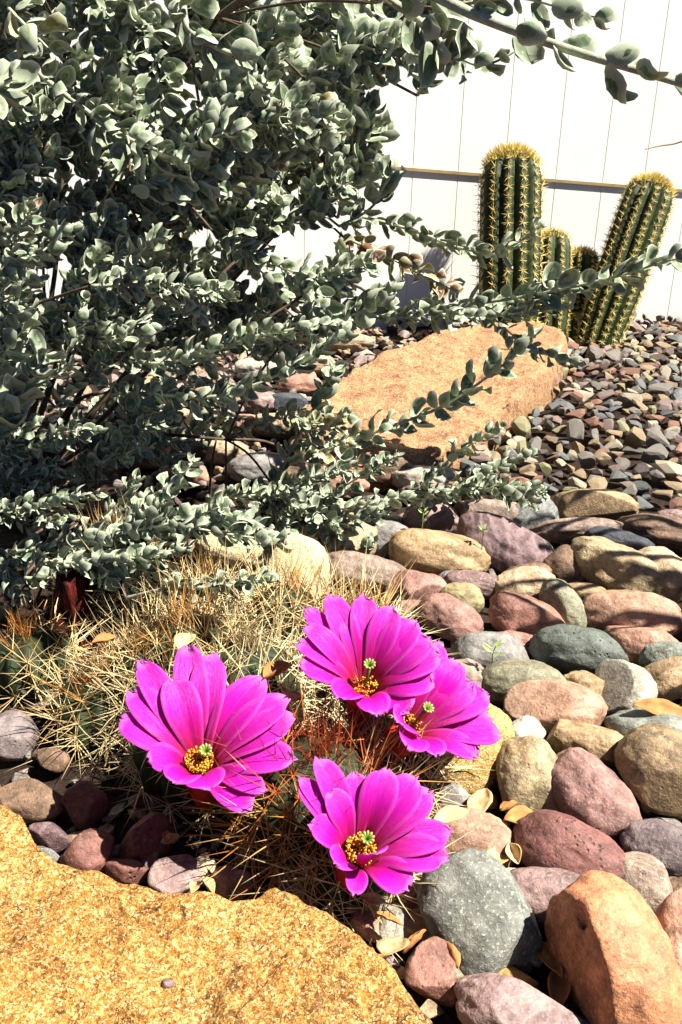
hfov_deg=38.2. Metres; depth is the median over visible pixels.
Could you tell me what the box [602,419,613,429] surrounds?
gravel chip
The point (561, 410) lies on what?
gravel chip
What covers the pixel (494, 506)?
cobble
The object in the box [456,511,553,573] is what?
cobble
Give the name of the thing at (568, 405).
gravel chip
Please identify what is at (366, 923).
stone chunk
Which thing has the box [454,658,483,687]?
cobble
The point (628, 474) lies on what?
gravel chip
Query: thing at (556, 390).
gravel chip
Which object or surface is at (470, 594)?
cobble
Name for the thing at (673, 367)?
gravel chip
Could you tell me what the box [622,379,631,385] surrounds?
gravel chip
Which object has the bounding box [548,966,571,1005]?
dry leaf
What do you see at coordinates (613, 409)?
gravel chip
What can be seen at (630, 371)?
gravel chip
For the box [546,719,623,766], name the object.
cobble
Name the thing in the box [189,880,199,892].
dry leaf
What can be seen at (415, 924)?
stone chunk
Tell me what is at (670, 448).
gravel chip
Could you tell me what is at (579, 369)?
gravel chip
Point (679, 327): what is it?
gravel chip
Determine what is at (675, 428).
gravel chip
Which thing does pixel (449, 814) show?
dry leaf
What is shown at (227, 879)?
stone chunk
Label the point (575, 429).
gravel chip
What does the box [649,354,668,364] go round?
gravel chip
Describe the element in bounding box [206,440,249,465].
cobble
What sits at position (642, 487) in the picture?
gravel chip
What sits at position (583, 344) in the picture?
gravel chip
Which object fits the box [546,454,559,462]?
gravel chip
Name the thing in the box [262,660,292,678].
dry leaf
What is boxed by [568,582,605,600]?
cobble
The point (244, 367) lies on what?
cobble
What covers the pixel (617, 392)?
gravel chip
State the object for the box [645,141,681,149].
bare twigs
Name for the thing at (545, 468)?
gravel chip
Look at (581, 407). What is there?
gravel chip
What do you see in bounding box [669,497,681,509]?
gravel chip
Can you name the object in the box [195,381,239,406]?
cobble
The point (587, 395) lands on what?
gravel chip
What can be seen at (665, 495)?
gravel chip
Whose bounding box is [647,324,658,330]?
gravel chip
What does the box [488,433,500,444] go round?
gravel chip
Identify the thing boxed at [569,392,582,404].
gravel chip
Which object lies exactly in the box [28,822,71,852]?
stone chunk
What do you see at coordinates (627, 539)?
cobble
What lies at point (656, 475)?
gravel chip
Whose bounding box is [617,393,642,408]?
gravel chip
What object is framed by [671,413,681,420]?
gravel chip
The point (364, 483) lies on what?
cobble
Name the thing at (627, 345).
gravel chip
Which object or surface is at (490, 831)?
cobble
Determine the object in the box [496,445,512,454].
gravel chip
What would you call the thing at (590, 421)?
gravel chip
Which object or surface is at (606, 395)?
gravel chip
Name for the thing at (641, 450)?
gravel chip
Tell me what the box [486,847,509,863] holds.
dry leaf
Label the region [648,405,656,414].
gravel chip
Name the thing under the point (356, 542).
cobble
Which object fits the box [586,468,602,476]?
gravel chip
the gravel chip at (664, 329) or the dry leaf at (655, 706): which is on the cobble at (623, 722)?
the dry leaf at (655, 706)
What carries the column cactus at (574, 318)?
on the ground
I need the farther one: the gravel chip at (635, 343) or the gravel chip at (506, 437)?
the gravel chip at (635, 343)
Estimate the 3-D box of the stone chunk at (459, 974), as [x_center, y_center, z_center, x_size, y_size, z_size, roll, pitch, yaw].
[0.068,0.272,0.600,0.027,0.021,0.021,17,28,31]
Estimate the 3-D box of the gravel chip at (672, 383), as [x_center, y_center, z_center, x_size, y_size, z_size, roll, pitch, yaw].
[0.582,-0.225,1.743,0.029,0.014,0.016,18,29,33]
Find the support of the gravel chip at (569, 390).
on the ground
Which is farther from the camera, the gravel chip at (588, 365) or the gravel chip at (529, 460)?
the gravel chip at (588, 365)
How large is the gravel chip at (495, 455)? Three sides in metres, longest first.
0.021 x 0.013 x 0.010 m
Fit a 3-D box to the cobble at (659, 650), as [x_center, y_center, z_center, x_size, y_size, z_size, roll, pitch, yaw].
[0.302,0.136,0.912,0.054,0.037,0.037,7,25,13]
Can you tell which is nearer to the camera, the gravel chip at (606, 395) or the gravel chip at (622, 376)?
the gravel chip at (606, 395)
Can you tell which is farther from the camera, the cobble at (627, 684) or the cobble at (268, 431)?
the cobble at (268, 431)
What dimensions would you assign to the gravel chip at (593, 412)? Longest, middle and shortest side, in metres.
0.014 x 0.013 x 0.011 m
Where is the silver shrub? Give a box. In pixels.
[0,0,681,609]
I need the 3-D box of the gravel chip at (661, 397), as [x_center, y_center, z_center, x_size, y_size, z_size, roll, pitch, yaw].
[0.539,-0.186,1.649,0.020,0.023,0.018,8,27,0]
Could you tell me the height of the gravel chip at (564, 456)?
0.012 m
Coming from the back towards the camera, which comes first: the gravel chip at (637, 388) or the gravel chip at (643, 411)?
the gravel chip at (637, 388)
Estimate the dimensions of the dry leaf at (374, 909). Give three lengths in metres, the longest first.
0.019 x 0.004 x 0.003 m
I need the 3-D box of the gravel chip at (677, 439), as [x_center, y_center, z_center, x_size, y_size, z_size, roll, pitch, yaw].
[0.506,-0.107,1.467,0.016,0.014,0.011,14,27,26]
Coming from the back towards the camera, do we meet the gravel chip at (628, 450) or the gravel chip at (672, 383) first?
the gravel chip at (672, 383)
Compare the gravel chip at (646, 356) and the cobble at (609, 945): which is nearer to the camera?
the cobble at (609, 945)
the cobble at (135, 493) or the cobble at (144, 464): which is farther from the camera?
the cobble at (144, 464)
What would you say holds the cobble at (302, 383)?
on the ground
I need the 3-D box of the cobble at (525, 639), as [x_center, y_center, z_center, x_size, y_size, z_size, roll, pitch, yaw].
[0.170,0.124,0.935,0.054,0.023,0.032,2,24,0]
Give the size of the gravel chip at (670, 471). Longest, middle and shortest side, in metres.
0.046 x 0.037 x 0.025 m
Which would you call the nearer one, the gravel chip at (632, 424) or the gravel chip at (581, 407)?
the gravel chip at (632, 424)
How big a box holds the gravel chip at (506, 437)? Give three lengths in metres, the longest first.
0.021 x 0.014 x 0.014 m
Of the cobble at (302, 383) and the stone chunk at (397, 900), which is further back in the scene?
the cobble at (302, 383)
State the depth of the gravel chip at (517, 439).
1.46 m
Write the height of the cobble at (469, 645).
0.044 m
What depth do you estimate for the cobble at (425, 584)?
1.00 m
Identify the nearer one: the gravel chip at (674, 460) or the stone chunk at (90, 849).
the stone chunk at (90, 849)
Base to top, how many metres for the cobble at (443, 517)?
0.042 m
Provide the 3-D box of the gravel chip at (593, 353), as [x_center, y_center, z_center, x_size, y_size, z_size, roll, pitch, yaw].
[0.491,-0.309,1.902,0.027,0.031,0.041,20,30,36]
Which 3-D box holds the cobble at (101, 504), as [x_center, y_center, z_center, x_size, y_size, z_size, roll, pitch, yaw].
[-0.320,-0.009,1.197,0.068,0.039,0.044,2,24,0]
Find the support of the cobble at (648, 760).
on the ground
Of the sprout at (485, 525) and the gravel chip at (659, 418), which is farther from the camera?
the gravel chip at (659, 418)
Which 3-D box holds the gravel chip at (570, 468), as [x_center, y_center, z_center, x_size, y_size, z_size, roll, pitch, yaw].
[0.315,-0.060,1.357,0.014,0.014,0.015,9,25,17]
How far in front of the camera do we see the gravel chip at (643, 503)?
1.24 m
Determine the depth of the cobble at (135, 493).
1.17 m
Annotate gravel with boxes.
[14,319,463,443]
[567,314,681,497]
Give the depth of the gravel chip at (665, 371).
1.80 m
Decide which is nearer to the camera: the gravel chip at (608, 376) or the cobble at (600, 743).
the cobble at (600, 743)
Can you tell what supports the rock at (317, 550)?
on the ground
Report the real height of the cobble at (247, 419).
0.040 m
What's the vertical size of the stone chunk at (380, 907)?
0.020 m
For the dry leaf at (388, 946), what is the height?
0.009 m
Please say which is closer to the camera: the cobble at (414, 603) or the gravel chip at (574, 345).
the cobble at (414, 603)
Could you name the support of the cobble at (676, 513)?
on the ground
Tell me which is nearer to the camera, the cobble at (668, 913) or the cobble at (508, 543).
the cobble at (668, 913)
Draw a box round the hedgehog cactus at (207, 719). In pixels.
[0,492,501,964]
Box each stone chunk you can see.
[0,710,40,760]
[0,778,63,823]
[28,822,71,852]
[37,748,69,772]
[38,846,60,863]
[60,828,113,870]
[62,780,108,830]
[104,858,148,884]
[117,811,173,860]
[147,854,199,892]
[194,858,218,886]
[206,866,257,900]
[236,833,269,875]
[275,870,318,906]
[346,896,389,913]
[350,909,379,942]
[377,905,410,939]
[389,891,405,907]
[403,881,418,913]
[404,936,456,1006]
[407,909,429,942]
[428,781,469,818]
[456,968,463,980]
[475,790,497,809]
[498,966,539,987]
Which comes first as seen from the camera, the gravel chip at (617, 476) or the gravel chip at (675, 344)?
the gravel chip at (617, 476)
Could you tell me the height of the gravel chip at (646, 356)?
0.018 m
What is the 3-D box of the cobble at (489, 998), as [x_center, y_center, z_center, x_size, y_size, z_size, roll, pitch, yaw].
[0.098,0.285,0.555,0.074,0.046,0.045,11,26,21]
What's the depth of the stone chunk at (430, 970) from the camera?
0.58 m
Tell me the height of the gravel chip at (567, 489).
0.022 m
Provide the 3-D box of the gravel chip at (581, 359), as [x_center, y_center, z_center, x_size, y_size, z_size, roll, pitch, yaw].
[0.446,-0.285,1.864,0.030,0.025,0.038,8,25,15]
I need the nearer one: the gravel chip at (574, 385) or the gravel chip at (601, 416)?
the gravel chip at (601, 416)
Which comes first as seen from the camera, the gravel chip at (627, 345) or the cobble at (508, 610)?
the cobble at (508, 610)
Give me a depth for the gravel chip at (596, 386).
1.71 m
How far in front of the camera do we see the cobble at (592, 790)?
0.70 m
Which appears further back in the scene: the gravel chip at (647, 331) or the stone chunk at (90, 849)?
the gravel chip at (647, 331)
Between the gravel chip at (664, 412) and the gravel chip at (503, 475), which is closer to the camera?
the gravel chip at (503, 475)
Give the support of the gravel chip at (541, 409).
on the ground
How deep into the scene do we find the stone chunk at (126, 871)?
0.66 m
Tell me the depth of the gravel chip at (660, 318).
2.20 m
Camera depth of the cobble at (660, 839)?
0.67 m
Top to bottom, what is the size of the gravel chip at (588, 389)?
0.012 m
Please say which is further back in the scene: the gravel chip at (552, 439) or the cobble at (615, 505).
the gravel chip at (552, 439)
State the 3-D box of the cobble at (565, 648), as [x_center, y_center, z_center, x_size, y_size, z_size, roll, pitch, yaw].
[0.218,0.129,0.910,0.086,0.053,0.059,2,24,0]
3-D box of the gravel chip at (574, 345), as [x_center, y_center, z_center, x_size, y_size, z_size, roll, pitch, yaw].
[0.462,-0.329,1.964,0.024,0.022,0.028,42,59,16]
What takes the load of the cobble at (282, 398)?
on the ground
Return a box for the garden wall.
[5,0,681,331]
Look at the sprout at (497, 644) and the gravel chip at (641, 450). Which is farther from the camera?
the gravel chip at (641, 450)
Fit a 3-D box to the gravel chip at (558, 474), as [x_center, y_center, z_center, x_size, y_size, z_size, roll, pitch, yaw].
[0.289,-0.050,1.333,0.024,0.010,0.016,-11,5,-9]
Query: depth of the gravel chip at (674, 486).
1.29 m
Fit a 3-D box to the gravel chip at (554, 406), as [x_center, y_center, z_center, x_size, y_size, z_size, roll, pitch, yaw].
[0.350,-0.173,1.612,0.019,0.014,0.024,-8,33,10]
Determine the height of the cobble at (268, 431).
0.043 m
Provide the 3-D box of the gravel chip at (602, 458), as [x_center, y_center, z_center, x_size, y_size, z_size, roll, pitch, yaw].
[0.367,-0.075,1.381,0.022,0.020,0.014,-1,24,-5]
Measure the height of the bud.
0.090 m
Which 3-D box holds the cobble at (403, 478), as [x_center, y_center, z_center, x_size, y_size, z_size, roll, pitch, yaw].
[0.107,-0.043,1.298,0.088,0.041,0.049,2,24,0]
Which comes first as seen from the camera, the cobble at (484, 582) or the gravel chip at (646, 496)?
the cobble at (484, 582)
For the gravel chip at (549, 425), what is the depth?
1.51 m
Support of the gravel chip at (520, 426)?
on the ground
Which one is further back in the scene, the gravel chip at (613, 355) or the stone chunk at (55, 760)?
the gravel chip at (613, 355)
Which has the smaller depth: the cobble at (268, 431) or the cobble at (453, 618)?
the cobble at (453, 618)
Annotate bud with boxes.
[52,566,97,658]
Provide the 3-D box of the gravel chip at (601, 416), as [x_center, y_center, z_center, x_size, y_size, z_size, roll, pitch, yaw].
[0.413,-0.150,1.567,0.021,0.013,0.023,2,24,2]
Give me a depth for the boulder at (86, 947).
0.50 m
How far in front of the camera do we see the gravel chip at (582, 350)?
1.94 m
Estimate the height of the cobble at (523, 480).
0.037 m
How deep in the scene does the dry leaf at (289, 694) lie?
0.70 m
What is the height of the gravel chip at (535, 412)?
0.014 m
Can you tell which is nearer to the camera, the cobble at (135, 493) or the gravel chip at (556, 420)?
the cobble at (135, 493)
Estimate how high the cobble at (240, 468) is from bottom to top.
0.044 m
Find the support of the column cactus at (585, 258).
on the ground
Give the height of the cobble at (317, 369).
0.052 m
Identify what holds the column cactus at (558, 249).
on the ground
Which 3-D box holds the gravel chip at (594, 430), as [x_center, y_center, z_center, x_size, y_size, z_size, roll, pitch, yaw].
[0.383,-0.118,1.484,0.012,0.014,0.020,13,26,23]
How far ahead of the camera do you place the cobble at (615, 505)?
1.20 m
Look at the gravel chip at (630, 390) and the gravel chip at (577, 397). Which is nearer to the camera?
the gravel chip at (577, 397)
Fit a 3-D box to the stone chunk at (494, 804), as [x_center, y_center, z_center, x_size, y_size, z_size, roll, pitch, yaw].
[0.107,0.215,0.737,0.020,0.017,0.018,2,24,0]
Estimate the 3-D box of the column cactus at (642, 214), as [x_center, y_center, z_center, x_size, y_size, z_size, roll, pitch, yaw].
[0.578,-0.505,2.001,0.135,0.363,0.268,19,30,35]
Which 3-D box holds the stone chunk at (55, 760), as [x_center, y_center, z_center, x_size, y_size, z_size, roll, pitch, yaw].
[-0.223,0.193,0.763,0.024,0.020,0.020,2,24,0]
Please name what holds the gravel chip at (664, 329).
on the ground
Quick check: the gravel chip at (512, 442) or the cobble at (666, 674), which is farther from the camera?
the gravel chip at (512, 442)
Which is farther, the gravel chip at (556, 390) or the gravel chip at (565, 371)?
the gravel chip at (565, 371)
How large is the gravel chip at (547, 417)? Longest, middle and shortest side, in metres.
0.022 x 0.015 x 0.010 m
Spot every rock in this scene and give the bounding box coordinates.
[194,530,271,568]
[264,534,329,597]
[436,703,514,795]
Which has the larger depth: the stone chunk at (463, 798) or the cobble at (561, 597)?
the cobble at (561, 597)
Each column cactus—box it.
[471,140,550,324]
[536,226,576,336]
[565,311,580,342]
[568,243,599,317]
[573,169,678,349]
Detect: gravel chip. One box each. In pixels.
[459,458,493,477]
[471,453,491,464]
[474,444,491,457]
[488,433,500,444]
[491,452,500,461]
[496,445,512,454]
[500,473,510,479]
[501,431,510,442]
[507,439,516,449]
[507,447,516,458]
[511,416,530,439]
[513,436,525,442]
[516,439,525,453]
[518,471,537,480]
[519,463,535,473]
[520,457,537,465]
[528,436,541,455]
[529,417,541,427]
[531,407,539,416]
[531,425,541,431]
[532,475,542,483]
[535,405,543,413]
[537,462,551,475]
[538,449,547,456]
[543,415,551,419]
[543,419,554,430]
[543,482,558,495]
[544,435,557,443]
[545,471,562,478]
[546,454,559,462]
[547,476,561,485]
[548,400,559,412]
[551,416,561,424]
[551,425,566,433]
[551,452,569,460]
[552,387,559,394]
[555,458,566,468]
[556,440,568,446]
[556,443,562,451]
[557,407,566,414]
[559,380,566,389]
[560,392,570,398]
[560,401,574,410]
[563,367,568,378]
[563,376,572,381]
[563,388,577,397]
[563,409,584,419]
[563,487,577,491]
[565,464,574,473]
[566,418,583,442]
[566,449,577,459]
[567,340,578,353]
[568,477,587,488]
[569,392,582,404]
[569,468,586,479]
[570,353,584,361]
[570,363,582,371]
[570,382,579,389]
[571,441,584,452]
[573,372,584,378]
[576,339,587,346]
[576,382,588,389]
[576,389,593,401]
[576,405,586,414]
[577,347,586,354]
[577,451,595,468]
[582,363,594,369]
[583,388,593,395]
[583,417,598,425]
[584,402,593,409]
[585,345,602,360]
[586,364,599,372]
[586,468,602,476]
[586,475,600,483]
[588,439,601,449]
[588,477,607,488]
[589,370,598,378]
[589,381,602,391]
[590,409,597,416]
[590,422,603,432]
[591,399,601,405]
[591,405,608,412]
[591,428,598,435]
[592,433,598,440]
[593,448,607,462]
[595,361,605,370]
[595,413,607,421]
[595,452,610,465]
[597,389,615,400]
[598,444,609,452]
[599,381,612,391]
[600,399,614,408]
[602,359,609,369]
[602,369,610,374]
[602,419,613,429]
[603,435,614,444]
[604,349,620,361]
[605,372,613,379]
[605,412,614,418]
[605,429,622,439]
[605,439,622,451]
[607,451,623,458]
[608,383,616,390]
[608,406,622,412]
[608,464,622,471]
[609,469,628,482]
[610,360,622,366]
[611,342,620,347]
[614,389,621,396]
[614,401,621,405]
[615,383,624,391]
[615,457,629,471]
[616,420,629,434]
[617,370,625,378]
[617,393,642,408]
[619,367,640,376]
[619,374,633,382]
[619,481,633,489]
[622,347,633,353]
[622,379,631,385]
[622,409,630,416]
[622,446,640,454]
[622,484,637,496]
[623,343,630,348]
[623,426,645,448]
[624,472,632,478]
[625,359,638,367]
[625,414,639,422]
[626,320,644,334]
[626,335,636,342]
[627,388,638,393]
[628,407,641,416]
[628,420,642,430]
[630,474,641,480]
[631,341,638,349]
[631,385,642,393]
[631,399,647,408]
[631,462,648,477]
[633,354,643,359]
[633,481,651,494]
[634,378,645,390]
[635,356,643,363]
[636,448,645,454]
[636,496,653,508]
[638,363,655,367]
[639,339,652,347]
[639,408,647,416]
[640,365,655,373]
[641,329,652,336]
[641,443,668,463]
[642,334,653,340]
[642,353,651,362]
[642,393,652,401]
[642,492,650,501]
[645,414,664,422]
[646,427,669,447]
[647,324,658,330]
[647,379,659,388]
[647,420,657,427]
[648,383,673,397]
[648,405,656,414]
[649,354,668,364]
[649,469,666,482]
[651,490,672,500]
[652,330,661,336]
[652,347,661,352]
[654,341,670,349]
[654,460,681,481]
[655,336,663,342]
[655,398,671,410]
[656,315,664,321]
[656,394,667,402]
[657,376,667,382]
[659,365,670,379]
[660,409,679,415]
[661,326,670,332]
[662,348,673,355]
[662,380,677,386]
[664,426,679,433]
[664,430,678,440]
[664,445,675,451]
[664,481,681,491]
[666,363,679,373]
[667,334,681,342]
[668,420,679,426]
[668,457,677,462]
[669,359,678,364]
[669,375,681,382]
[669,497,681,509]
[670,324,681,330]
[670,342,678,346]
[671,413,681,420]
[672,317,681,322]
[674,435,681,443]
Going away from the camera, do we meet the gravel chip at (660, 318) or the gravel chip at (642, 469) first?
the gravel chip at (642, 469)
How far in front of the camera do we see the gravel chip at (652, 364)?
1.85 m
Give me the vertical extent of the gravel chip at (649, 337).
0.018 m
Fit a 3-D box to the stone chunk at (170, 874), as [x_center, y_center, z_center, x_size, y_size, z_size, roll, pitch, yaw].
[-0.111,0.243,0.654,0.035,0.025,0.026,-15,29,-32]
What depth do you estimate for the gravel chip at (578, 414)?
1.56 m
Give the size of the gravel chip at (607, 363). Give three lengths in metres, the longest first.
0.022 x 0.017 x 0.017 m
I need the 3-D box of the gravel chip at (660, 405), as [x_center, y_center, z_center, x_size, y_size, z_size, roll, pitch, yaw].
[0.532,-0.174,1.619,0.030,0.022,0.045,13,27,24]
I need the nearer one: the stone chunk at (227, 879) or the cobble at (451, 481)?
the stone chunk at (227, 879)
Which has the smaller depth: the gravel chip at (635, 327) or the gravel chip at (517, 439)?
the gravel chip at (517, 439)
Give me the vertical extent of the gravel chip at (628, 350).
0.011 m
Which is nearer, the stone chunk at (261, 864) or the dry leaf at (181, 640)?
the stone chunk at (261, 864)
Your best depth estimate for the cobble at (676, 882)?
0.65 m
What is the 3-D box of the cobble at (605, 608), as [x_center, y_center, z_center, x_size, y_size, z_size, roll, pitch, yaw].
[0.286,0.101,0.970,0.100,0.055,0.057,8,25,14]
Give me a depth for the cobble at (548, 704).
0.81 m
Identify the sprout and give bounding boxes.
[419,507,428,528]
[479,523,489,549]
[482,640,503,664]
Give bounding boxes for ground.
[0,321,681,1023]
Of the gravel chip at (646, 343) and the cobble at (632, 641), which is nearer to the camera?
the cobble at (632, 641)
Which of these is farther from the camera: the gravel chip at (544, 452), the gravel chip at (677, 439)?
the gravel chip at (677, 439)
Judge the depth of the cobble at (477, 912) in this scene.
0.60 m
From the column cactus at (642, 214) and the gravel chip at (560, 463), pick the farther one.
the column cactus at (642, 214)
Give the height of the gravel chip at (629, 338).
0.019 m
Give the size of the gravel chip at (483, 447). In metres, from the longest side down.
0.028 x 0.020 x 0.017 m
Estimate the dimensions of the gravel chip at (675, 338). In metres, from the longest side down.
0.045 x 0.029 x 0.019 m
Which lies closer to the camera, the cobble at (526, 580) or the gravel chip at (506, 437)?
the cobble at (526, 580)
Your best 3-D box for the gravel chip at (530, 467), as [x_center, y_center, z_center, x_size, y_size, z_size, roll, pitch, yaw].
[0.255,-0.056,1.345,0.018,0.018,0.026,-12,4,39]
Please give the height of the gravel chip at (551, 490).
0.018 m
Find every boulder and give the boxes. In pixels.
[0,804,432,1023]
[294,321,567,491]
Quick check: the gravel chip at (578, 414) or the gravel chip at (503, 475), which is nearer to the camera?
the gravel chip at (503, 475)
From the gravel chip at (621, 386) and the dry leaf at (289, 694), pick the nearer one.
the dry leaf at (289, 694)
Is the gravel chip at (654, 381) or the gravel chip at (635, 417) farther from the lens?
the gravel chip at (654, 381)
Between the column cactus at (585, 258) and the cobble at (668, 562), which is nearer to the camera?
the cobble at (668, 562)
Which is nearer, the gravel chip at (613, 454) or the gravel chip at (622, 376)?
the gravel chip at (613, 454)
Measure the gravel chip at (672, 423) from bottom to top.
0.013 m
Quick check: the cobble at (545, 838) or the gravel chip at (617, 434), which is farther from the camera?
the gravel chip at (617, 434)
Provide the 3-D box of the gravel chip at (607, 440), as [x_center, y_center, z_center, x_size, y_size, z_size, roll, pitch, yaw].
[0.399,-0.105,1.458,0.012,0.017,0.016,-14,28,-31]
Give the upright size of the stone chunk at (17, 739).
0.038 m
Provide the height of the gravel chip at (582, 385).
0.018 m
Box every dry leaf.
[91,633,116,643]
[162,830,171,841]
[173,633,195,648]
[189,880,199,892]
[202,877,214,892]
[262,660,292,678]
[281,690,300,701]
[359,892,385,905]
[369,905,382,924]
[375,911,403,925]
[376,936,409,956]
[402,929,425,953]
[433,805,467,822]
[447,941,460,968]
[467,788,492,812]
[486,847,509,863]
[500,800,516,810]
[504,805,532,823]
[505,843,521,864]
[536,942,562,977]
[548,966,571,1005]
[633,698,681,716]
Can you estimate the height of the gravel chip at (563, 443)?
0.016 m
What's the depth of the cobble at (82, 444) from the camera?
1.35 m
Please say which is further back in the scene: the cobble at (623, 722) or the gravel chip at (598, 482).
the gravel chip at (598, 482)
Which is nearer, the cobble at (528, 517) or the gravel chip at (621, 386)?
the cobble at (528, 517)
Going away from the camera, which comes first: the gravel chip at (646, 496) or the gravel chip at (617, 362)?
the gravel chip at (646, 496)
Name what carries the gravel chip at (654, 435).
on the ground
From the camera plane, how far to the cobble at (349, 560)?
1.02 m
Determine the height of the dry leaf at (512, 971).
0.018 m
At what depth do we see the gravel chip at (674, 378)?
1.76 m
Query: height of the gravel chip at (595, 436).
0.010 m
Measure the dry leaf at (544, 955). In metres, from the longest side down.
0.040 x 0.012 x 0.007 m
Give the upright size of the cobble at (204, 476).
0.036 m
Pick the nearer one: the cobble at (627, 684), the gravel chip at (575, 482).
the cobble at (627, 684)
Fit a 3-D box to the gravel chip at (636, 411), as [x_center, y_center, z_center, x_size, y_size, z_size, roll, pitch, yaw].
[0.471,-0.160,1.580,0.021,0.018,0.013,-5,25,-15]
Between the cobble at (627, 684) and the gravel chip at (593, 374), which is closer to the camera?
the cobble at (627, 684)
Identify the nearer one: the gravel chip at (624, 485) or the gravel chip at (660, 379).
the gravel chip at (624, 485)
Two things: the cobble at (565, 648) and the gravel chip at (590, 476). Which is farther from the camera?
the gravel chip at (590, 476)
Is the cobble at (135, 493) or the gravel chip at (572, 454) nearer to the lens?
the cobble at (135, 493)
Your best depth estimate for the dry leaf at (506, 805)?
0.71 m
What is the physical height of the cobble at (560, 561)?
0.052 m
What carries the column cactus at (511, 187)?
on the ground
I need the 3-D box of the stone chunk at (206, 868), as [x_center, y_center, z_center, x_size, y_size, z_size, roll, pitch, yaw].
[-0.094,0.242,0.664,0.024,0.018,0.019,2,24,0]
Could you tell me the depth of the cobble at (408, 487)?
1.25 m
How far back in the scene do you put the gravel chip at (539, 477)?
1.31 m
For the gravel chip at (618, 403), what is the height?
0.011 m
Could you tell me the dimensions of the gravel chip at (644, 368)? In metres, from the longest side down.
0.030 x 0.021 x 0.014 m
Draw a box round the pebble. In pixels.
[162,978,174,988]
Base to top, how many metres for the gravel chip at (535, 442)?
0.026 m
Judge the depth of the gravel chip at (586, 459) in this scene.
1.37 m
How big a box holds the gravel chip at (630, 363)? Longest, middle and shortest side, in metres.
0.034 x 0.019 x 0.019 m
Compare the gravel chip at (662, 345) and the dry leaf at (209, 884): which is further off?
the gravel chip at (662, 345)
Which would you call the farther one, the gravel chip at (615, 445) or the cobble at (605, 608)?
the gravel chip at (615, 445)
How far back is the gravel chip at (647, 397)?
1.66 m
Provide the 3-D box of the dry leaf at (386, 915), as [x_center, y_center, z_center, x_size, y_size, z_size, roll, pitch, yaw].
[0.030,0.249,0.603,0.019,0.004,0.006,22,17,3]
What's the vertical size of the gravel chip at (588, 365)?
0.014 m
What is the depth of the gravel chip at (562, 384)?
1.73 m
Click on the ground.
(184, 843)
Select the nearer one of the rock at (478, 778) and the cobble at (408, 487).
the rock at (478, 778)
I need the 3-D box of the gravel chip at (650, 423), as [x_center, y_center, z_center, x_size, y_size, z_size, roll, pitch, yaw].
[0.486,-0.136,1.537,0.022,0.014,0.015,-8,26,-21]
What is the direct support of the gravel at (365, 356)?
on the ground
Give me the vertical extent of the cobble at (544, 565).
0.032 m
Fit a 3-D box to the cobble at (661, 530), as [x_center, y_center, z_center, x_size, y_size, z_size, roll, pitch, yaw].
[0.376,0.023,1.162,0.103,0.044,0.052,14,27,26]
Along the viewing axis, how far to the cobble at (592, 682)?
0.85 m
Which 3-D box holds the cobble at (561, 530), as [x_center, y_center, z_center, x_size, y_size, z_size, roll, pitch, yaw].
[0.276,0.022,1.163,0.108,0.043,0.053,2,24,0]
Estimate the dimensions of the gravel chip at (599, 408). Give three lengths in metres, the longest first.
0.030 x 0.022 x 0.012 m
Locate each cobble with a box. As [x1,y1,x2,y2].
[42,439,92,462]
[51,490,104,519]
[117,492,165,512]
[124,446,170,468]
[165,461,208,483]
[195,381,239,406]
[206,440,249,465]
[222,414,259,437]
[227,451,283,481]
[235,358,276,382]
[240,391,275,413]
[254,413,294,438]
[271,392,308,412]
[277,374,322,395]
[280,461,321,477]
[285,355,334,376]
[310,467,369,496]
[319,333,375,353]
[321,512,377,554]
[327,551,406,593]
[362,453,413,486]
[374,520,407,557]
[382,515,403,524]
[383,569,446,603]
[388,528,490,575]
[391,465,454,488]
[394,600,421,624]
[400,483,461,502]
[403,503,458,532]
[416,593,483,641]
[417,848,541,975]
[439,570,450,578]
[440,582,484,612]
[444,570,496,599]
[444,807,513,867]
[447,477,476,499]
[451,631,529,667]
[453,499,518,520]
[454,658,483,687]
[454,972,581,1023]
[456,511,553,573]
[481,659,565,705]
[488,591,565,634]
[495,566,555,599]
[496,736,559,823]
[501,630,532,656]
[503,679,607,735]
[505,562,551,572]
[508,477,529,502]
[510,866,580,926]
[512,715,545,739]
[513,809,624,878]
[514,497,559,529]
[528,624,628,674]
[530,517,623,543]
[539,577,588,626]
[543,544,585,582]
[544,870,681,1023]
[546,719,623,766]
[551,747,641,843]
[552,488,639,520]
[563,670,604,694]
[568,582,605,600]
[570,536,659,592]
[583,589,681,635]
[584,526,654,550]
[595,659,657,713]
[603,709,681,735]
[604,625,678,665]
[613,723,681,819]
[616,513,681,550]
[619,818,681,876]
[622,851,672,912]
[638,546,681,603]
[638,640,681,666]
[643,656,681,700]
[655,886,681,970]
[656,509,681,518]
[669,876,681,890]
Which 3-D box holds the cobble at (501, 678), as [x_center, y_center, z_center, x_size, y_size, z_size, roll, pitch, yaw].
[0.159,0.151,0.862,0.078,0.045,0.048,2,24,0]
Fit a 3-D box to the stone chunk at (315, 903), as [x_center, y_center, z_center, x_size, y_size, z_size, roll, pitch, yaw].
[-0.027,0.248,0.651,0.035,0.024,0.022,2,24,0]
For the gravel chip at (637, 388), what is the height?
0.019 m
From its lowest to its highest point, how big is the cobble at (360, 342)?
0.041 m
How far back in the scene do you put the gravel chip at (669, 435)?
1.49 m
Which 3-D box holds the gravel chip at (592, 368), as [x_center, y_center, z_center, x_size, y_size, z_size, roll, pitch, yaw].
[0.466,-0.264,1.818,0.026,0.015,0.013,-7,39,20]
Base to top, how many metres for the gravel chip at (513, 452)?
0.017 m
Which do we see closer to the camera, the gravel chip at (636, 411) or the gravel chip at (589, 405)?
the gravel chip at (636, 411)

